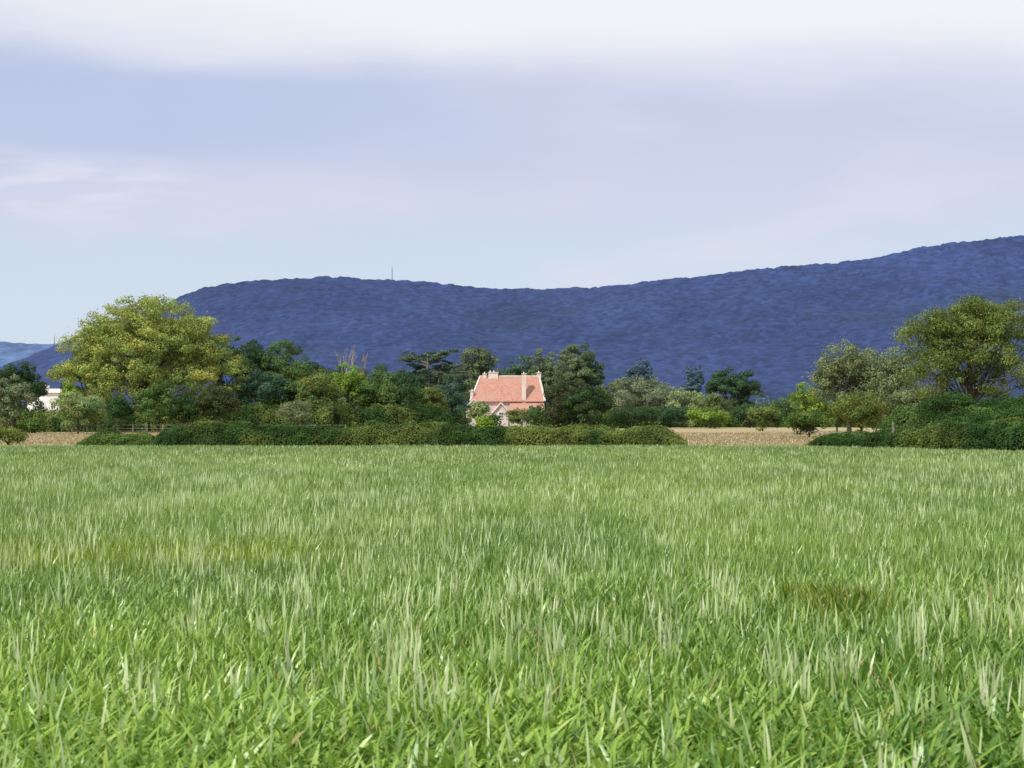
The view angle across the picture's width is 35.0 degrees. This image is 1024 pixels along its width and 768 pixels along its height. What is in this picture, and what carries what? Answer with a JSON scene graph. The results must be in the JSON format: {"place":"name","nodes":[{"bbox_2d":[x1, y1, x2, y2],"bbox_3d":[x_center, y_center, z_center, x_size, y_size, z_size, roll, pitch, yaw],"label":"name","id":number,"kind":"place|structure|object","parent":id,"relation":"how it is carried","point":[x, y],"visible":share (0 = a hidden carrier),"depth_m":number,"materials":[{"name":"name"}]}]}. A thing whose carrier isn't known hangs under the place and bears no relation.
{"place":"outdoors","nodes":[
{"label":"outdoors","id":0,"kind":"place"},
{"bbox_2d":[0,341,58,366],"bbox_3d":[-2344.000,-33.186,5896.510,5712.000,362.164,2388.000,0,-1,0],"label":"hill","id":1,"kind":"structure","parent":0,"point":[10,352],"depth_m":5903.86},
{"bbox_2d":[0,427,894,446],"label":"dry grass field","id":2,"kind":"structure","parent":0,"point":[736,429],"depth_m":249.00,"materials":[{"name":"beige plant"}]},
{"bbox_2d":[0,425,30,444],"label":"hawthorn shrub","id":3,"kind":"object","parent":2,"relation":"on","point":[12,434],"visible":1,"depth_m":116.24,"materials":[{"name":"green plant"}]},
{"bbox_2d":[0,375,37,428],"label":"willow tree","id":4,"kind":"object","parent":2,"relation":"on","point":[8,392],"visible":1,"depth_m":219.43,"materials":[{"name":"green plant"}]},
{"bbox_2d":[0,360,48,411],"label":"ash tree","id":5,"kind":"object","parent":2,"relation":"on","point":[37,389],"visible":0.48,"depth_m":260.07,"materials":[{"name":"green plant"}]},
{"bbox_2d":[16,417,49,432],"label":"hazel shrub","id":6,"kind":"object","parent":2,"relation":"on","point":[32,424],"visible":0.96,"depth_m":203.73,"materials":[{"name":"green plant"}]},
{"bbox_2d":[57,382,82,431],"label":"hazel shrub","id":7,"kind":"object","parent":2,"relation":"on","point":[68,386],"visible":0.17,"depth_m":214.76,"materials":[{"name":"green plant"}]},
{"bbox_2d":[49,390,108,433],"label":"hawthorn shrub","id":8,"kind":"object","parent":2,"relation":"on","point":[75,404],"visible":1,"depth_m":199.05,"materials":[{"name":"green plant"}]},
{"bbox_2d":[59,354,113,399],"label":"oak tree","id":9,"kind":"object","parent":2,"relation":"on","point":[80,380],"visible":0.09,"depth_m":262.96,"materials":[{"name":"green plant"}]},
{"bbox_2d":[104,394,137,431],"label":"elder shrub","id":10,"kind":"object","parent":2,"relation":"on","point":[120,409],"visible":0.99,"depth_m":211.25,"materials":[{"name":"green plant"}]},
{"bbox_2d":[39,290,251,411],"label":"plane tree","id":11,"kind":"object","parent":2,"relation":"on","point":[139,332],"visible":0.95,"depth_m":235.68,"materials":[{"name":"green plant"}]},
{"bbox_2d":[132,378,179,432],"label":"elder shrub","id":12,"kind":"object","parent":2,"relation":"on","point":[149,406],"visible":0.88,"depth_m":212.80,"materials":[{"name":"green plant"}]},
{"bbox_2d":[162,393,201,425],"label":"hawthorn shrub","id":13,"kind":"object","parent":2,"relation":"on","point":[180,405],"visible":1,"depth_m":211.66,"materials":[{"name":"green plant"}]},
{"bbox_2d":[71,424,345,433],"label":"wire fence","id":14,"kind":"object","parent":2,"relation":"on","point":[147,428],"visible":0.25,"depth_m":202.89,"materials":[{"name":"brown wood"}]},
{"bbox_2d":[189,381,241,424],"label":"hawthorn shrub","id":15,"kind":"object","parent":2,"relation":"on","point":[219,399],"visible":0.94,"depth_m":214.46,"materials":[{"name":"green plant"}]},
{"bbox_2d":[0,396,457,431],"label":"scrub row","id":16,"kind":"object","parent":2,"relation":"on","point":[342,417],"visible":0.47,"depth_m":227.35,"materials":[{"name":"green plant"}]},
{"bbox_2d":[204,336,272,404],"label":"oak tree","id":17,"kind":"object","parent":2,"relation":"on","point":[252,356],"visible":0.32,"depth_m":283.16,"materials":[{"name":"green plant"}]},
{"bbox_2d":[232,368,295,413],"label":"holly tree","id":18,"kind":"object","parent":2,"relation":"on","point":[263,389],"visible":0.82,"depth_m":238.54,"materials":[{"name":"green plant"}]},
{"bbox_2d":[256,338,314,411],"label":"oak tree","id":19,"kind":"object","parent":2,"relation":"on","point":[277,364],"visible":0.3,"depth_m":284.97,"materials":[{"name":"green plant"}]},
{"bbox_2d":[265,366,316,407],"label":"holly tree","id":20,"kind":"object","parent":2,"relation":"on","point":[292,386],"visible":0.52,"depth_m":239.89,"materials":[{"name":"green plant"}]},
{"bbox_2d":[275,400,313,426],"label":"hazel shrub","id":21,"kind":"object","parent":2,"relation":"on","point":[296,413],"visible":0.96,"depth_m":220.80,"materials":[{"name":"green plant"}]},
{"bbox_2d":[295,369,346,411],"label":"hazel tree","id":22,"kind":"object","parent":2,"relation":"on","point":[313,390],"visible":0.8,"depth_m":233.64,"materials":[{"name":"green plant"}]},
{"bbox_2d":[296,360,345,401],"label":"oak tree","id":23,"kind":"object","parent":2,"relation":"on","point":[316,367],"visible":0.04,"depth_m":299.36,"materials":[{"name":"green plant"}]},
{"bbox_2d":[326,362,370,414],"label":"lime tree","id":24,"kind":"object","parent":2,"relation":"on","point":[349,382],"visible":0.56,"depth_m":244.78,"materials":[{"name":"green plant"}]},
{"bbox_2d":[335,345,361,409],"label":"dead tree","id":25,"kind":"object","parent":2,"relation":"on","point":[339,362],"visible":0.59,"depth_m":298.01,"materials":[{"name":"brown plant"}]},
{"bbox_2d":[348,350,367,408],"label":"dead tree","id":26,"kind":"object","parent":2,"relation":"on","point":[363,364],"visible":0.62,"depth_m":300.64,"materials":[{"name":"grey wood"}]},
{"bbox_2d":[348,377,403,409],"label":"elder shrub","id":27,"kind":"object","parent":2,"relation":"on","point":[380,393],"visible":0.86,"depth_m":244.25,"materials":[{"name":"green plant"}]},
{"bbox_2d":[353,364,399,412],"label":"oak tree","id":28,"kind":"object","parent":2,"relation":"on","point":[379,373],"visible":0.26,"depth_m":302.45,"materials":[{"name":"green plant"}]},
{"bbox_2d":[382,385,424,413],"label":"elder shrub","id":29,"kind":"object","parent":2,"relation":"on","point":[412,393],"visible":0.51,"depth_m":244.89,"materials":[{"name":"green plant"}]},
{"bbox_2d":[394,371,428,394],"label":"oak tree","id":30,"kind":"object","parent":2,"relation":"on","point":[409,379],"visible":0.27,"depth_m":319.25,"materials":[{"name":"green plant"}]},
{"bbox_2d":[416,386,450,411],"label":"hazel shrub","id":31,"kind":"object","parent":2,"relation":"on","point":[431,394],"visible":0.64,"depth_m":260.68,"materials":[{"name":"green plant"}]},
{"bbox_2d":[428,384,470,421],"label":"holly tree","id":32,"kind":"object","parent":2,"relation":"on","point":[458,406],"visible":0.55,"depth_m":268.79,"materials":[{"name":"green plant"}]},
{"bbox_2d":[453,409,471,424],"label":"garden shrub","id":33,"kind":"object","parent":2,"relation":"on","point":[464,419],"visible":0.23,"depth_m":289.12,"materials":[{"name":"green plant"}]},
{"bbox_2d":[466,401,489,421],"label":"garden shrub","id":34,"kind":"object","parent":2,"relation":"on","point":[481,409],"visible":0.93,"depth_m":299.01,"materials":[{"name":"green plant"}]},
{"bbox_2d":[471,414,495,427],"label":"hazel shrub","id":35,"kind":"object","parent":2,"relation":"on","point":[487,421],"visible":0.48,"depth_m":123.54,"materials":[{"name":"green plant"}]},
{"bbox_2d":[486,413,502,425],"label":"garden shrub","id":36,"kind":"object","parent":2,"relation":"on","point":[495,417],"visible":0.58,"depth_m":309.13,"materials":[{"name":"green plant"}]},
{"bbox_2d":[504,407,529,425],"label":"garden shrub","id":37,"kind":"object","parent":2,"relation":"on","point":[513,416],"visible":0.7,"depth_m":299.27,"materials":[{"name":"green plant"}]},
{"bbox_2d":[523,404,544,423],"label":"garden shrub","id":38,"kind":"object","parent":2,"relation":"on","point":[531,411],"visible":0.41,"depth_m":295.14,"materials":[{"name":"green plant"}]},
{"bbox_2d":[541,377,605,429],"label":"copper beech tree","id":39,"kind":"object","parent":2,"relation":"on","point":[552,413],"visible":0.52,"depth_m":249.24,"materials":[{"name":"green plant"}]},
{"bbox_2d":[563,386,615,427],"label":"yew tree","id":40,"kind":"object","parent":2,"relation":"on","point":[600,406],"visible":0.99,"depth_m":245.81,"materials":[{"name":"green plant"}]},
{"bbox_2d":[596,379,631,408],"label":"lime tree","id":41,"kind":"object","parent":2,"relation":"on","point":[614,388],"visible":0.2,"depth_m":376.55,"materials":[{"name":"green plant"}]},
{"bbox_2d":[607,402,659,428],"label":"elder shrub","id":42,"kind":"object","parent":2,"relation":"on","point":[642,414],"visible":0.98,"depth_m":256.63,"materials":[{"name":"green plant"}]},
{"bbox_2d":[610,374,669,408],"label":"lime tree","id":43,"kind":"object","parent":2,"relation":"on","point":[636,393],"visible":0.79,"depth_m":368.64,"materials":[{"name":"green plant"}]},
{"bbox_2d":[643,385,678,408],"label":"lime tree","id":44,"kind":"object","parent":2,"relation":"on","point":[657,398],"visible":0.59,"depth_m":360.35,"materials":[{"name":"green plant"}]},
{"bbox_2d":[646,405,692,427],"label":"elder shrub","id":45,"kind":"object","parent":2,"relation":"on","point":[665,418],"visible":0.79,"depth_m":287.87,"materials":[{"name":"green plant"}]},
{"bbox_2d":[665,387,705,427],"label":"willow tree","id":46,"kind":"object","parent":2,"relation":"on","point":[685,401],"visible":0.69,"depth_m":299.14,"materials":[{"name":"green plant"}]},
{"bbox_2d":[685,406,732,427],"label":"hazel shrub","id":47,"kind":"object","parent":2,"relation":"on","point":[706,414],"visible":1,"depth_m":283.62,"materials":[{"name":"green plant"}]},
{"bbox_2d":[695,392,732,427],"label":"elder shrub","id":48,"kind":"object","parent":2,"relation":"on","point":[715,401],"visible":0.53,"depth_m":309.18,"materials":[{"name":"green plant"}]},
{"bbox_2d":[704,366,763,411],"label":"oak tree","id":49,"kind":"object","parent":2,"relation":"on","point":[726,384],"visible":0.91,"depth_m":348.12,"materials":[{"name":"green plant"}]},
{"bbox_2d":[730,403,771,427],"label":"elder shrub","id":50,"kind":"object","parent":2,"relation":"on","point":[739,412],"visible":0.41,"depth_m":299.74,"materials":[{"name":"green plant"}]},
{"bbox_2d":[745,405,782,430],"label":"hawthorn shrub","id":51,"kind":"object","parent":2,"relation":"on","point":[760,417],"visible":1,"depth_m":238.58,"materials":[{"name":"green plant"}]},
{"bbox_2d":[757,397,797,427],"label":"elder shrub","id":52,"kind":"object","parent":2,"relation":"on","point":[784,408],"visible":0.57,"depth_m":298.61,"materials":[{"name":"green plant"}]},
{"bbox_2d":[787,382,828,421],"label":"hawthorn shrub","id":53,"kind":"object","parent":2,"relation":"on","point":[810,404],"visible":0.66,"depth_m":229.38,"materials":[{"name":"green plant"}]},
{"bbox_2d":[782,409,837,436],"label":"hawthorn shrub","id":54,"kind":"object","parent":2,"relation":"on","point":[807,421],"visible":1,"depth_m":171.61,"materials":[{"name":"green plant"}]},
{"bbox_2d":[822,399,846,431],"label":"hawthorn shrub","id":55,"kind":"object","parent":2,"relation":"on","point":[827,409],"visible":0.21,"depth_m":231.35,"materials":[{"name":"green plant"}]},
{"bbox_2d":[802,337,887,431],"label":"ash tree","id":56,"kind":"object","parent":2,"relation":"on","point":[852,367],"visible":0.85,"depth_m":189.11,"materials":[{"name":"green plant"}]},
{"bbox_2d":[831,390,891,433],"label":"hawthorn shrub","id":57,"kind":"object","parent":2,"relation":"on","point":[846,407],"visible":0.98,"depth_m":164.57,"materials":[{"name":"green plant"}]},
{"bbox_2d":[862,343,924,422],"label":"ash tree","id":58,"kind":"object","parent":2,"relation":"on","point":[890,383],"visible":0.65,"depth_m":184.65,"materials":[{"name":"green plant"}]},
{"bbox_2d":[884,386,939,427],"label":"hawthorn shrub","id":59,"kind":"object","parent":2,"relation":"on","point":[896,398],"visible":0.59,"depth_m":159.36,"materials":[{"name":"green plant"}]},
{"bbox_2d":[879,401,1007,430],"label":"scrub row","id":60,"kind":"object","parent":2,"relation":"on","point":[909,419],"visible":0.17,"depth_m":146.18,"materials":[{"name":"green plant"}]},
{"bbox_2d":[914,392,976,420],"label":"hawthorn shrub","id":61,"kind":"object","parent":2,"relation":"on","point":[948,401],"visible":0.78,"depth_m":138.67,"materials":[{"name":"green plant"}]},
{"bbox_2d":[890,287,1023,409],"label":"field maple tree","id":62,"kind":"object","parent":2,"relation":"on","point":[987,326],"visible":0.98,"depth_m":148.91,"materials":[{"name":"green plant"}]},
{"bbox_2d":[937,406,988,422],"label":"hawthorn shrub","id":63,"kind":"object","parent":2,"relation":"on","point":[979,415],"visible":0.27,"depth_m":117.38,"materials":[{"name":"green plant"}]},
{"bbox_2d":[975,391,1023,413],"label":"hawthorn shrub","id":64,"kind":"object","parent":2,"relation":"on","point":[993,402],"visible":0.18,"depth_m":141.65,"materials":[{"name":"green plant"}]},
{"bbox_2d":[983,398,1023,420],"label":"hawthorn shrub","id":65,"kind":"object","parent":2,"relation":"on","point":[1010,410],"visible":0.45,"depth_m":116.34,"materials":[{"name":"green plant"}]},
{"bbox_2d":[0,235,1023,424],"bbox_3d":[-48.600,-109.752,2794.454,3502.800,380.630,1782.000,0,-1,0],"label":"wooded hill","id":66,"kind":"structure","parent":0,"point":[776,329],"depth_m":2676.32,"materials":[{"name":"blue plant"}]},
{"bbox_2d":[0,0,1023,343],"label":"sky","id":67,"kind":"structure","parent":0,"point":[175,148],"materials":[{"name":"white"}]},
{"bbox_2d":[0,443,1023,767],"bbox_3d":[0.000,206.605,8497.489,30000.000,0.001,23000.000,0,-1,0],"label":"ground","id":68,"kind":"structure","parent":0,"point":[521,499],"depth_m":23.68,"materials":[{"name":"green plant"}]},
{"bbox_2d":[27,393,60,410],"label":"walls","id":69,"kind":"structure","parent":68,"relation":"on","point":[47,398],"depth_m":326.52,"materials":[{"name":"white paint"}]},
{"bbox_2d":[45,389,61,392],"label":"roof","id":70,"kind":"structure","parent":69,"relation":"on","point":[54,390],"depth_m":328.25,"materials":[{"name":"stone"}]},
{"bbox_2d":[76,429,155,446],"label":"hedge","id":71,"kind":"object","parent":68,"relation":"on","point":[114,438],"visible":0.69,"depth_m":117.71,"materials":[{"name":"green plant"}]},
{"bbox_2d":[150,415,687,446],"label":"hedge","id":72,"kind":"object","parent":68,"relation":"on","point":[207,432],"visible":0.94,"depth_m":117.01,"materials":[{"name":"green plant"}]},
{"bbox_2d":[395,349,471,401],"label":"cedar tree","id":73,"kind":"object","parent":68,"relation":"on","point":[428,358],"visible":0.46,"depth_m":328.70,"materials":[{"name":"green plant"}]},
{"bbox_2d":[416,365,460,391],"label":"beech tree","id":74,"kind":"object","parent":68,"relation":"on","point":[445,378],"visible":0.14,"depth_m":469.59,"materials":[{"name":"green plant"}]},
{"bbox_2d":[449,346,502,413],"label":"beech tree","id":75,"kind":"object","parent":68,"relation":"on","point":[477,368],"visible":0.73,"depth_m":478.60,"materials":[{"name":"green plant"}]},
{"bbox_2d":[466,402,535,426],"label":"walls","id":76,"kind":"structure","parent":68,"relation":"on","point":[494,405],"depth_m":430.94,"materials":[{"name":"white paint"}]},
{"bbox_2d":[469,377,544,412],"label":"roof","id":77,"kind":"structure","parent":76,"relation":"on","point":[504,389],"depth_m":436.32,"materials":[{"name":"tile"}]},
{"bbox_2d":[470,371,541,402],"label":"chimneys","id":78,"kind":"object","parent":77,"relation":"on","point":[493,375],"visible":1,"depth_m":435.12,"materials":[{"name":"stone"}]},
{"bbox_2d":[467,376,545,412],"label":"verge stones","id":79,"kind":"object","parent":77,"relation":"on","point":[476,385],"visible":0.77,"depth_m":436.95,"materials":[{"name":"beige stone"}]},
{"bbox_2d":[21,396,994,425],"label":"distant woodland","id":80,"kind":"object","parent":68,"relation":"on","point":[553,405],"depth_m":619.32,"materials":[{"name":"green plant"}]},
{"bbox_2d":[501,355,542,384],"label":"beech tree","id":81,"kind":"object","parent":68,"relation":"on","point":[514,370],"visible":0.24,"depth_m":497.98,"materials":[{"name":"green plant"}]},
{"bbox_2d":[526,347,558,408],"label":"beech tree","id":82,"kind":"object","parent":68,"relation":"on","point":[548,378],"visible":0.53,"depth_m":489.54,"materials":[{"name":"green plant"}]},
{"bbox_2d":[552,343,595,395],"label":"poplar tree","id":83,"kind":"object","parent":68,"relation":"on","point":[572,371],"visible":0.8,"depth_m":477.73,"materials":[{"name":"green plant"}]},
{"bbox_2d":[578,349,605,388],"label":"poplar tree","id":84,"kind":"object","parent":68,"relation":"on","point":[597,369],"visible":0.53,"depth_m":480.53,"materials":[{"name":"green plant"}]},
{"bbox_2d":[624,358,655,405],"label":"distant oak tree","id":85,"kind":"object","parent":68,"relation":"on","point":[632,371],"visible":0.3,"depth_m":598.34,"materials":[{"name":"green plant"}]},
{"bbox_2d":[682,365,704,396],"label":"distant oak tree","id":86,"kind":"object","parent":68,"relation":"on","point":[696,382],"visible":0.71,"depth_m":598.87,"materials":[{"name":"green plant"}]},
{"bbox_2d":[526,404,898,429],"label":"scrub row","id":87,"kind":"object","parent":68,"relation":"on","point":[539,420],"visible":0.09,"depth_m":297.37,"materials":[{"name":"green plant"}]},
{"bbox_2d":[803,412,1023,450],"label":"hedge","id":88,"kind":"object","parent":68,"relation":"on","point":[1003,434],"visible":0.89,"depth_m":98.80,"materials":[{"name":"green plant"}]}
]}

